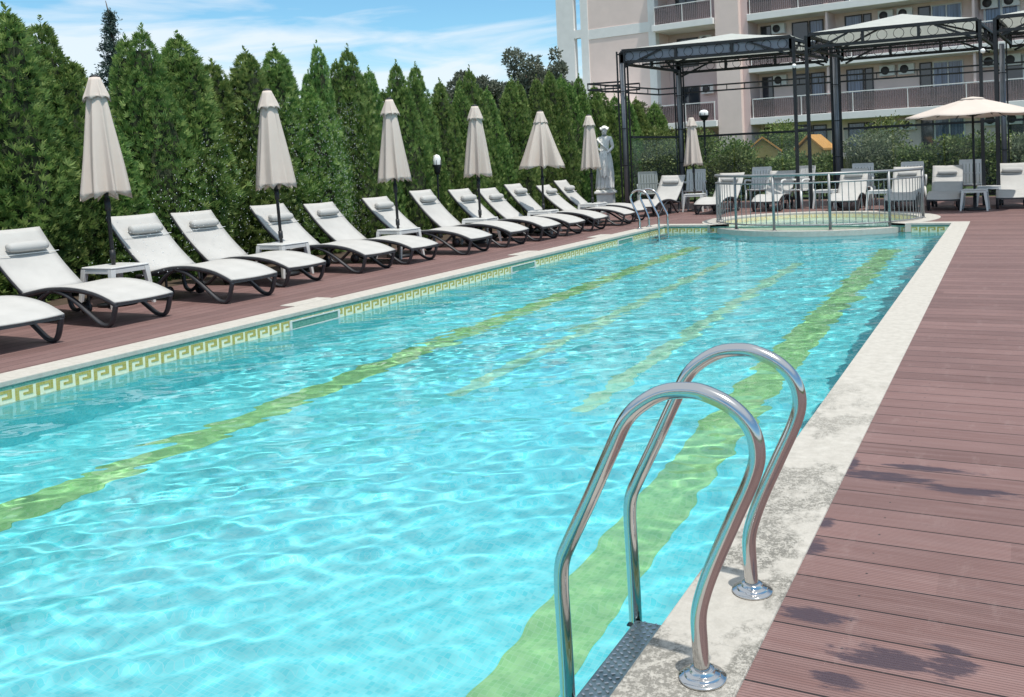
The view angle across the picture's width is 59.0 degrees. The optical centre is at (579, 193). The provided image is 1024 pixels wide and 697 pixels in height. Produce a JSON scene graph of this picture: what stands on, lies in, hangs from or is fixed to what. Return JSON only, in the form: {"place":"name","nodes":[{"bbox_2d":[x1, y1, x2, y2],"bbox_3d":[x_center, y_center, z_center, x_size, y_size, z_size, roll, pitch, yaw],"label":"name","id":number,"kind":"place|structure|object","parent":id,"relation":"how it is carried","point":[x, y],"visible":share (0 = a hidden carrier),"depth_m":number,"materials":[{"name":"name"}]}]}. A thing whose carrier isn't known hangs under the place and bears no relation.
{"place":"outdoors","nodes":[
{"label":"outdoors","id":0,"kind":"place"},
{"bbox_2d":[0,0,582,101],"label":"sky","id":1,"kind":"structure","parent":0,"point":[443,37],"materials":[{"name":"blue"}]},
{"bbox_2d":[0,201,749,373],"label":"deck","id":2,"kind":"structure","parent":0,"point":[22,347],"depth_m":9.97,"materials":[{"name":"wood"}]},
{"bbox_2d":[0,295,64,342],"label":"sun lounger","id":3,"kind":"object","parent":2,"relation":"on","point":[18,311],"visible":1,"depth_m":7.57,"materials":[{"name":"grey plastic"}]},
{"bbox_2d":[0,226,173,327],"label":"sun lounger","id":4,"kind":"object","parent":2,"relation":"on","point":[32,263],"visible":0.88,"depth_m":9.01,"materials":[{"name":"fabric"}]},
{"bbox_2d":[80,75,133,307],"bbox_3d":[-5.185,-0.048,9.859,0.522,2.540,0.519,-7,-1,26],"label":"closed parasol","id":5,"kind":"object","parent":2,"relation":"on","point":[104,172],"visible":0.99,"depth_m":9.77,"materials":[{"name":"beige fabric"}]},
{"bbox_2d":[78,262,155,309],"bbox_3d":[-5.051,0.994,9.831,0.544,0.440,0.544,-1,2,25],"label":"side table","id":6,"kind":"object","parent":2,"relation":"on","point":[119,269],"visible":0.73,"depth_m":9.70,"materials":[{"name":"white plastic"}]},
{"bbox_2d":[105,213,277,303],"bbox_3d":[-4.411,0.698,10.227,1.992,0.951,0.671,-1,2,27],"label":"sun lounger","id":7,"kind":"object","parent":2,"relation":"on","point":[232,272],"visible":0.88,"depth_m":10.28,"materials":[{"name":"fabric"}]},
{"bbox_2d":[169,210,326,286],"bbox_3d":[-4.199,0.663,11.402,1.981,0.919,0.673,-1,2,26],"label":"sun lounger","id":8,"kind":"object","parent":2,"relation":"on","point":[227,245],"visible":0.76,"depth_m":11.47,"materials":[{"name":"fabric"}]},
{"bbox_2d":[256,88,299,276],"bbox_3d":[-4.048,-0.154,12.013,0.496,2.512,0.498,-4,2,-32],"label":"closed parasol","id":9,"kind":"object","parent":2,"relation":"on","point":[274,167],"visible":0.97,"depth_m":11.89,"materials":[{"name":"fabric"}]},
{"bbox_2d":[255,241,313,278],"bbox_3d":[-3.949,0.869,12.027,0.544,0.440,0.544,-1,2,29],"label":"side table","id":10,"kind":"object","parent":2,"relation":"on","point":[285,245],"visible":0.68,"depth_m":11.90,"materials":[{"name":"white plastic"}]},
{"bbox_2d":[249,203,395,273],"bbox_3d":[-3.573,0.591,12.500,2.017,0.932,0.665,-1,2,25],"label":"sun lounger","id":11,"kind":"object","parent":2,"relation":"on","point":[293,229],"visible":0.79,"depth_m":12.53,"materials":[{"name":"fabric"}]},
{"bbox_2d":[302,202,438,264],"bbox_3d":[-3.104,0.558,13.363,1.974,0.896,0.658,-1,2,25],"label":"sun lounger","id":12,"kind":"object","parent":2,"relation":"on","point":[332,222],"visible":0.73,"depth_m":13.40,"materials":[{"name":"fabric"}]},
{"bbox_2d":[378,98,411,257],"bbox_3d":[-2.843,-0.253,13.872,0.474,2.464,0.474,-1,3,41],"label":"closed parasol","id":13,"kind":"object","parent":2,"relation":"on","point":[393,165],"visible":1,"depth_m":13.76,"materials":[{"name":"fabric"}]},
{"bbox_2d":[361,196,492,254],"bbox_3d":[-2.438,0.483,14.370,2.039,0.918,0.658,-1,2,24],"label":"sun lounger","id":14,"kind":"object","parent":2,"relation":"on","point":[382,210],"visible":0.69,"depth_m":14.36,"materials":[{"name":"fabric"}]},
{"bbox_2d":[408,189,528,247],"bbox_3d":[-1.891,0.395,15.330,1.976,0.979,0.675,-2,2,24],"label":"sun lounger","id":15,"kind":"object","parent":2,"relation":"on","point":[433,209],"visible":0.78,"depth_m":15.36,"materials":[{"name":"fabric"}]},
{"bbox_2d":[464,104,491,243],"bbox_3d":[-1.778,-0.354,15.815,0.481,2.432,0.485,-2,2,6],"label":"closed parasol","id":16,"kind":"object","parent":2,"relation":"on","point":[477,161],"visible":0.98,"depth_m":15.70,"materials":[{"name":"beige fabric"}]},
{"bbox_2d":[447,188,560,241],"bbox_3d":[-1.363,0.356,16.269,1.993,0.946,0.658,-1,2,27],"label":"sun lounger","id":17,"kind":"object","parent":2,"relation":"on","point":[466,200],"visible":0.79,"depth_m":16.31,"materials":[{"name":"grey plastic"}]},
{"bbox_2d":[476,187,584,235],"bbox_3d":[-0.924,0.321,17.096,1.992,0.919,0.658,-1,2,27],"label":"sun lounger","id":18,"kind":"object","parent":2,"relation":"on","point":[497,203],"visible":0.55,"depth_m":17.17,"materials":[{"name":"grey plastic"}]},
{"bbox_2d":[519,110,564,233],"bbox_3d":[-0.723,-0.436,17.495,0.844,2.386,0.830,-4,2,-30],"label":"closed parasol","id":19,"kind":"object","parent":2,"relation":"on","point":[541,151],"visible":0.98,"depth_m":17.33,"materials":[{"name":"fabric"}]},
{"bbox_2d":[503,183,607,231],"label":"sun lounger","id":20,"kind":"object","parent":2,"relation":"on","point":[522,198],"visible":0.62,"depth_m":18.00,"materials":[{"name":"grey plastic"}]},
{"bbox_2d":[536,184,634,225],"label":"sun lounger","id":21,"kind":"object","parent":2,"relation":"on","point":[554,198],"visible":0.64,"depth_m":19.13,"materials":[{"name":"grey plastic"}]},
{"bbox_2d":[581,114,602,223],"bbox_3d":[0.259,-0.546,19.600,0.449,2.374,0.449,-2,2,6],"label":"closed parasol","id":22,"kind":"object","parent":2,"relation":"on","point":[590,157],"visible":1,"depth_m":19.50,"materials":[{"name":"fabric"}]},
{"bbox_2d":[553,180,646,221],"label":"sun lounger","id":23,"kind":"object","parent":2,"relation":"on","point":[569,192],"visible":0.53,"depth_m":20.08,"materials":[{"name":"grey plastic"}]},
{"bbox_2d":[634,175,685,216],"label":"sun lounger","id":24,"kind":"object","parent":2,"relation":"on","point":[670,187],"visible":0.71,"depth_m":22.27,"materials":[{"name":"grey plastic"}]},
{"bbox_2d":[684,116,702,211],"bbox_3d":[2.830,-0.747,22.346,0.450,2.361,0.449,-1,3,42],"label":"closed parasol","id":25,"kind":"object","parent":2,"relation":"on","point":[692,156],"visible":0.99,"depth_m":22.25,"materials":[{"name":"fabric"}]},
{"bbox_2d":[681,169,708,208],"bbox_3d":[3.046,-0.137,23.770,0.654,1.026,0.697,-2,2,18],"label":"plastic armchair","id":26,"kind":"object","parent":2,"relation":"on","point":[701,180],"visible":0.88,"depth_m":23.99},
{"bbox_2d":[587,33,843,208],"bbox_3d":[3.666,-1.919,23.803,5.878,4.523,3.600,-1,2,26],"label":"gazebo","id":27,"kind":"object","parent":2,"relation":"on","point":[726,48],"visible":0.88,"depth_m":23.11,"materials":[{"name":"black metal"}]},
{"bbox_2d":[555,0,1023,164],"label":"hotel building","id":28,"kind":"structure","parent":0,"point":[608,31],"depth_m":50.53,"materials":[{"name":"paint"}]},
{"bbox_2d":[811,72,825,113],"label":"window","id":29,"kind":"structure","parent":28,"relation":"in","point":[815,88],"depth_m":50.05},
{"bbox_2d":[846,68,864,111],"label":"window","id":30,"kind":"structure","parent":28,"relation":"in","point":[856,85],"depth_m":48.89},
{"bbox_2d":[931,2,962,47],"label":"window","id":31,"kind":"structure","parent":28,"relation":"in","point":[949,9],"depth_m":46.12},
{"bbox_2d":[932,59,963,105],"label":"window","id":32,"kind":"structure","parent":28,"relation":"in","point":[953,78],"depth_m":46.24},
{"bbox_2d":[934,118,964,161],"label":"window","id":33,"kind":"structure","parent":28,"relation":"in","point":[952,129],"depth_m":46.38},
{"bbox_2d":[1006,53,1023,100],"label":"window","id":34,"kind":"structure","parent":28,"relation":"in","point":[1018,83],"depth_m":44.54,"materials":[{"name":"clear glass"}]},
{"bbox_2d":[660,196,981,223],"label":"deck","id":35,"kind":"structure","parent":0,"point":[946,211],"depth_m":20.61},
{"bbox_2d":[693,172,744,214],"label":"sun lounger","id":36,"kind":"object","parent":35,"relation":"on","point":[707,201],"visible":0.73,"depth_m":21.95,"materials":[{"name":"grey plastic"}]},
{"bbox_2d":[751,170,795,211],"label":"sun lounger","id":37,"kind":"object","parent":35,"relation":"on","point":[777,192],"visible":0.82,"depth_m":22.16,"materials":[{"name":"grey plastic"}]},
{"bbox_2d":[702,211,940,236],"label":"round pool","id":38,"kind":"structure","parent":35,"relation":"in","point":[809,233],"depth_m":17.20,"materials":[{"name":"stone"}]},
{"bbox_2d":[729,217,902,229],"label":"round pool water","id":39,"kind":"structure","parent":38,"relation":"in","point":[786,221],"depth_m":18.72,"materials":[{"name":"teal liquid"}]},
{"bbox_2d":[714,167,925,230],"bbox_3d":[4.339,0.097,17.177,4.098,1.038,2.041,-1,2,26],"label":"pool fence","id":40,"kind":"object","parent":38,"relation":"on","point":[772,183],"visible":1,"depth_m":16.42,"materials":[{"name":"grey metal"}]},
{"bbox_2d":[827,168,868,210],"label":"sun lounger","id":41,"kind":"object","parent":35,"relation":"on","point":[856,188],"visible":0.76,"depth_m":21.27,"materials":[{"name":"grey plastic"}]},
{"bbox_2d":[885,166,922,210],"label":"sun lounger","id":42,"kind":"object","parent":35,"relation":"on","point":[911,198],"visible":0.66,"depth_m":20.57,"materials":[{"name":"grey plastic"}]},
{"bbox_2d":[926,165,962,210],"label":"sun lounger","id":43,"kind":"object","parent":35,"relation":"on","point":[947,182],"visible":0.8,"depth_m":20.24,"materials":[{"name":"white fabric"}]},
{"bbox_2d":[905,97,1023,210],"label":"open parasol","id":44,"kind":"object","parent":35,"relation":"on","point":[972,108],"visible":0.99,"depth_m":18.30,"materials":[{"name":"beige fabric"}]},
{"bbox_2d":[954,159,981,204],"bbox_3d":[8.970,-0.276,20.659,0.654,1.026,0.697,-1,2,29],"label":"plastic armchair","id":45,"kind":"object","parent":35,"relation":"on","point":[966,163],"visible":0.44,"depth_m":20.87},
{"bbox_2d":[677,178,995,200],"bbox_3d":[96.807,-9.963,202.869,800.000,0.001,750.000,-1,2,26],"label":"ground","id":46,"kind":"structure","parent":0,"point":[929,187],"depth_m":29.89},
{"bbox_2d":[91,1,127,122],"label":"cedar tree","id":47,"kind":"object","parent":46,"relation":"on","point":[110,29],"visible":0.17,"depth_m":22.97,"materials":[{"name":"green plant"}]},
{"bbox_2d":[45,215,576,306],"bbox_3d":[-5.267,1.146,13.614,2.200,0.085,31.900,-1,2,26],"label":"planting bed","id":48,"kind":"object","parent":46,"relation":"on","point":[62,300],"depth_m":12.11,"materials":[{"name":"soil"}]},
{"bbox_2d":[0,144,62,295],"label":"thuja tree","id":49,"kind":"object","parent":48,"relation":"on","point":[4,194],"visible":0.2,"depth_m":10.12,"materials":[{"name":"green plant"}]},
{"bbox_2d":[0,1,100,301],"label":"thuja tree","id":50,"kind":"object","parent":48,"relation":"on","point":[23,102],"visible":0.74,"depth_m":10.40,"materials":[{"name":"green plant"}]},
{"bbox_2d":[25,14,146,297],"bbox_3d":[-6.582,-0.479,11.277,2.114,3.549,1.966,-3,1,-18],"label":"thuja tree","id":51,"kind":"object","parent":48,"relation":"on","point":[71,78],"visible":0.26,"depth_m":11.09,"materials":[{"name":"green plant"}]},
{"bbox_2d":[92,119,174,282],"bbox_3d":[-6.320,0.032,11.867,1.706,2.430,1.774,-4,3,-40],"label":"thuja tree","id":52,"kind":"object","parent":48,"relation":"on","point":[133,171],"visible":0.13,"depth_m":11.66,"materials":[{"name":"green plant"}]},
{"bbox_2d":[107,22,206,280],"bbox_3d":[-5.904,-0.582,12.560,1.716,3.613,1.581,-1,2,7],"label":"thuja tree","id":53,"kind":"object","parent":48,"relation":"on","point":[142,101],"visible":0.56,"depth_m":12.19,"materials":[{"name":"green plant"}]},
{"bbox_2d":[140,30,253,275],"bbox_3d":[-5.880,-0.587,12.972,1.994,3.582,2.203,-2,1,8],"label":"thuja tree","id":54,"kind":"object","parent":48,"relation":"on","point":[191,79],"visible":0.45,"depth_m":12.78,"materials":[{"name":"green plant"}]},
{"bbox_2d":[202,57,272,260],"bbox_3d":[-5.600,-0.465,13.659,1.922,3.266,1.662,-4,2,-33],"label":"thuja tree","id":55,"kind":"object","parent":48,"relation":"on","point":[226,103],"visible":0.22,"depth_m":13.60,"materials":[{"name":"green plant"}]},
{"bbox_2d":[224,45,306,263],"bbox_3d":[-5.303,-0.606,14.300,1.804,3.486,1.959,-4,1,-22],"label":"thuja tree","id":56,"kind":"object","parent":48,"relation":"on","point":[248,83],"visible":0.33,"depth_m":13.85,"materials":[{"name":"green plant"}]},
{"bbox_2d":[261,43,332,254],"bbox_3d":[-5.071,-0.685,14.813,1.755,3.582,1.939,0,4,38],"label":"thuja tree","id":57,"kind":"object","parent":48,"relation":"on","point":[281,78],"visible":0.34,"depth_m":14.59,"materials":[{"name":"green plant"}]},
{"bbox_2d":[300,86,354,254],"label":"thuja tree","id":58,"kind":"object","parent":48,"relation":"on","point":[319,129],"visible":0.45,"depth_m":15.06,"materials":[{"name":"green plant"}]},
{"bbox_2d":[300,39,361,229],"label":"thuja tree","id":59,"kind":"object","parent":48,"relation":"on","point":[317,79],"visible":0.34,"depth_m":15.89,"materials":[{"name":"green plant"}]},
{"bbox_2d":[329,43,399,243],"bbox_3d":[-4.110,-0.887,16.647,1.576,3.782,1.639,-3,1,25],"label":"thuja tree","id":60,"kind":"object","parent":48,"relation":"on","point":[352,100],"visible":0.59,"depth_m":16.21,"materials":[{"name":"green plant"}]},
{"bbox_2d":[356,65,407,234],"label":"thuja tree","id":61,"kind":"object","parent":48,"relation":"on","point":[371,82],"visible":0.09,"depth_m":16.98,"materials":[{"name":"green plant"}]},
{"bbox_2d":[377,59,436,237],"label":"thuja tree","id":62,"kind":"object","parent":48,"relation":"on","point":[410,126],"visible":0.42,"depth_m":17.39,"materials":[{"name":"green plant"}]},
{"bbox_2d":[406,61,453,234],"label":"thuja tree","id":63,"kind":"object","parent":48,"relation":"on","point":[427,117],"visible":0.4,"depth_m":18.15,"materials":[{"name":"green plant"}]},
{"bbox_2d":[430,77,469,223],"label":"thuja tree","id":64,"kind":"object","parent":48,"relation":"on","point":[450,137],"visible":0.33,"depth_m":18.73,"materials":[{"name":"green plant"}]},
{"bbox_2d":[451,84,489,228],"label":"thuja tree","id":65,"kind":"object","parent":48,"relation":"on","point":[461,104],"visible":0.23,"depth_m":19.37,"materials":[{"name":"green plant"}]},
{"bbox_2d":[454,64,505,216],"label":"thuja tree","id":66,"kind":"object","parent":48,"relation":"on","point":[474,93],"visible":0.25,"depth_m":20.13,"materials":[{"name":"green plant"}]},
{"bbox_2d":[484,85,517,218],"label":"thuja tree","id":67,"kind":"object","parent":48,"relation":"on","point":[501,144],"visible":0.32,"depth_m":20.60,"materials":[{"name":"green plant"}]},
{"bbox_2d":[498,75,543,222],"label":"thuja tree","id":68,"kind":"object","parent":48,"relation":"on","point":[516,120],"visible":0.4,"depth_m":21.11,"materials":[{"name":"green plant"}]},
{"bbox_2d":[527,74,564,210],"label":"thuja tree","id":69,"kind":"object","parent":48,"relation":"on","point":[537,100],"visible":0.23,"depth_m":22.70,"materials":[{"name":"green plant"}]},
{"bbox_2d":[542,68,581,208],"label":"thuja tree","id":70,"kind":"object","parent":48,"relation":"on","point":[561,109],"visible":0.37,"depth_m":23.38,"materials":[{"name":"green plant"}]},
{"bbox_2d":[555,73,594,208],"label":"thuja tree","id":71,"kind":"object","parent":48,"relation":"on","point":[584,183],"visible":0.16,"depth_m":24.14,"materials":[{"name":"green plant"}]},
{"bbox_2d":[573,73,599,201],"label":"thuja tree","id":72,"kind":"object","parent":48,"relation":"on","point":[581,92],"visible":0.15,"depth_m":24.88,"materials":[{"name":"green plant"}]},
{"bbox_2d":[587,82,623,202],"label":"thuja tree","id":73,"kind":"object","parent":48,"relation":"on","point":[595,101],"visible":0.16,"depth_m":25.66,"materials":[{"name":"green plant"}]},
{"bbox_2d":[594,126,616,212],"bbox_3d":[0.682,-0.663,23.988,0.580,2.313,0.580,-2,2,12],"label":"garden statue","id":74,"kind":"object","parent":48,"relation":"on","point":[605,186],"visible":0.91,"depth_m":23.82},
{"bbox_2d":[600,92,635,202],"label":"thuja tree","id":75,"kind":"object","parent":48,"relation":"on","point":[612,124],"visible":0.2,"depth_m":26.55,"materials":[{"name":"green plant"}]},
{"bbox_2d":[609,93,642,201],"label":"thuja tree","id":76,"kind":"object","parent":48,"relation":"on","point":[614,101],"visible":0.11,"depth_m":27.34,"materials":[{"name":"green plant"}]},
{"bbox_2d":[445,69,504,106],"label":"broadleaf tree","id":77,"kind":"object","parent":46,"relation":"on","point":[495,88],"visible":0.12,"depth_m":39.66,"materials":[{"name":"green plant"}]},
{"bbox_2d":[501,46,568,97],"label":"broadleaf tree","id":78,"kind":"object","parent":46,"relation":"on","point":[525,77],"visible":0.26,"depth_m":44.53,"materials":[{"name":"green plant"}]},
{"bbox_2d":[635,145,676,198],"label":"garden shrub","id":79,"kind":"object","parent":46,"relation":"on","point":[648,164],"visible":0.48,"depth_m":27.27,"materials":[{"name":"green plant"}]},
{"bbox_2d":[640,123,702,186],"bbox_3d":[2.827,-1.008,28.773,2.513,2.558,2.144,-1,2,26],"label":"garden shrub","id":80,"kind":"object","parent":46,"relation":"on","point":[664,132],"visible":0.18,"depth_m":28.49,"materials":[{"name":"green plant"}]},
{"bbox_2d":[649,140,700,195],"bbox_3d":[2.983,-0.701,27.571,1.646,2.011,1.510,-1,2,26],"label":"garden shrub","id":81,"kind":"object","parent":46,"relation":"on","point":[667,148],"visible":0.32,"depth_m":27.29,"materials":[{"name":"green plant"}]},
{"bbox_2d":[675,126,724,192],"bbox_3d":[4.298,-1.234,32.593,2.018,2.610,2.189,-1,2,26],"label":"garden shrub","id":82,"kind":"object","parent":46,"relation":"on","point":[710,142],"visible":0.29,"depth_m":32.40,"materials":[{"name":"green plant"}]},
{"bbox_2d":[696,152,750,193],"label":"garden shrub","id":83,"kind":"object","parent":46,"relation":"on","point":[714,168],"visible":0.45,"depth_m":27.90,"materials":[{"name":"green plant"}]},
{"bbox_2d":[709,135,762,163],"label":"garden shrub","id":84,"kind":"object","parent":46,"relation":"on","point":[738,144],"visible":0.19,"depth_m":31.09,"materials":[{"name":"green plant"}]},
{"bbox_2d":[720,147,774,198],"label":"garden shrub","id":85,"kind":"object","parent":46,"relation":"on","point":[746,168],"visible":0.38,"depth_m":27.72,"materials":[{"name":"green plant"}]},
{"bbox_2d":[755,119,818,157],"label":"garden shrub","id":86,"kind":"object","parent":46,"relation":"on","point":[788,140],"visible":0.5,"depth_m":40.22,"materials":[{"name":"green plant"}]},
{"bbox_2d":[765,148,826,197],"bbox_3d":[6.407,-0.608,27.053,2.077,1.585,1.696,-4,3,-41],"label":"garden shrub","id":87,"kind":"object","parent":46,"relation":"on","point":[786,162],"visible":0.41,"depth_m":26.66,"materials":[{"name":"green plant"}]},
{"bbox_2d":[793,134,831,164],"bbox_3d":[9.439,-1.346,36.025,1.298,2.080,1.255,-1,3,40],"label":"playhouse","id":88,"kind":"object","parent":46,"relation":"on","point":[820,143],"visible":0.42,"depth_m":35.69,"materials":[{"name":"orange wood"}]},
{"bbox_2d":[803,150,847,196],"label":"garden shrub","id":89,"kind":"object","parent":46,"relation":"on","point":[823,162],"visible":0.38,"depth_m":26.43,"materials":[{"name":"green plant"}]},
{"bbox_2d":[843,128,904,195],"bbox_3d":[8.493,-0.886,26.053,1.967,2.045,1.694,-3,2,-17],"label":"garden shrub","id":90,"kind":"object","parent":46,"relation":"on","point":[881,162],"visible":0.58,"depth_m":25.75,"materials":[{"name":"green plant"}]},
{"bbox_2d":[859,110,917,188],"bbox_3d":[10.623,-1.526,30.928,2.116,2.777,2.696,-1,2,26],"label":"garden shrub","id":91,"kind":"object","parent":46,"relation":"on","point":[876,130],"visible":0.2,"depth_m":30.91,"materials":[{"name":"green plant"}]},
{"bbox_2d":[884,142,938,185],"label":"garden shrub","id":92,"kind":"object","parent":46,"relation":"on","point":[914,154],"visible":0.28,"depth_m":25.43,"materials":[{"name":"green plant"}]},
{"bbox_2d":[920,131,989,188],"bbox_3d":[10.573,-0.844,25.119,2.067,1.836,1.641,-4,3,-43],"label":"garden shrub","id":93,"kind":"object","parent":46,"relation":"on","point":[953,151],"visible":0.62,"depth_m":24.74,"materials":[{"name":"green plant"}]},
{"bbox_2d":[963,128,1020,193],"bbox_3d":[11.572,-0.884,25.008,1.827,1.980,1.920,-4,3,-38],"label":"garden shrub","id":94,"kind":"object","parent":46,"relation":"on","point":[990,168],"visible":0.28,"depth_m":24.81,"materials":[{"name":"green plant"}]},
{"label":"pool basin","id":95,"kind":"structure","parent":46,"relation":"in","visible":0},
{"bbox_2d":[289,309,339,329],"bbox_3d":[-2.637,1.268,9.006,0.014,0.116,0.720,-1,2,26],"label":"pool skimmer","id":96,"kind":"object","parent":95,"relation":"attached to","point":[314,319],"visible":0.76,"depth_m":8.99,"materials":[{"name":"white plastic"}]},
{"bbox_2d":[0,232,944,696],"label":"pool water","id":97,"kind":"structure","parent":95,"relation":"in","point":[380,502],"depth_m":4.43,"materials":[{"name":"blue liquid"}]},
{"bbox_2d":[0,227,944,400],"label":"greek key tiles","id":98,"kind":"object","parent":95,"relation":"attached to","point":[50,382],"visible":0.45,"depth_m":8.19,"materials":[{"name":"yellow tile"}]},
{"bbox_2d":[0,226,948,404],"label":"tile band","id":99,"kind":"object","parent":95,"relation":"attached to","point":[63,386],"visible":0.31,"depth_m":8.43,"materials":[{"name":"beige tile"}]},
{"bbox_2d":[0,225,949,390],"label":"edge tiles","id":100,"kind":"object","parent":95,"relation":"attached to","point":[144,354],"visible":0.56,"depth_m":9.07,"materials":[{"name":"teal tile"}]},
{"bbox_2d":[0,221,969,696],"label":"pool coping","id":101,"kind":"object","parent":95,"relation":"on","point":[820,459],"visible":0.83,"depth_m":3.88,"materials":[{"name":"stone"}]},
{"bbox_2d":[629,188,668,237],"bbox_3d":[1.387,0.827,17.578,0.607,1.876,0.624,-1,2,26],"label":"pool ladder","id":102,"kind":"object","parent":101,"relation":"attached to","point":[644,207],"visible":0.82,"depth_m":17.43,"materials":[{"name":"silver metal"}]},
{"bbox_2d":[554,343,806,696],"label":"pool ladder","id":103,"kind":"object","parent":101,"relation":"attached to","point":[701,672],"visible":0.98,"depth_m":2.48,"materials":[{"name":"silver metal"}]},
{"bbox_2d":[736,196,1023,696],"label":"deck","id":104,"kind":"structure","parent":0,"point":[908,580],"depth_m":3.18,"materials":[{"name":"wood"}]},
{"bbox_2d":[807,14,1009,204],"bbox_3d":[8.125,-2.083,22.014,4.283,4.603,3.255,-1,2,26],"label":"gazebo","id":105,"kind":"object","parent":104,"relation":"on","point":[906,30],"visible":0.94,"depth_m":21.75,"materials":[{"name":"black metal"}]},
{"bbox_2d":[995,10,1023,70],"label":"gazebo","id":106,"kind":"object","parent":104,"relation":"on","point":[1009,25],"visible":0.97,"depth_m":20.56,"materials":[{"name":"black metal"}]},
{"bbox_2d":[996,163,1023,208],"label":"sun lounger","id":107,"kind":"object","parent":104,"relation":"on","point":[1012,180],"visible":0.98,"depth_m":19.87,"materials":[{"name":"white fabric"}]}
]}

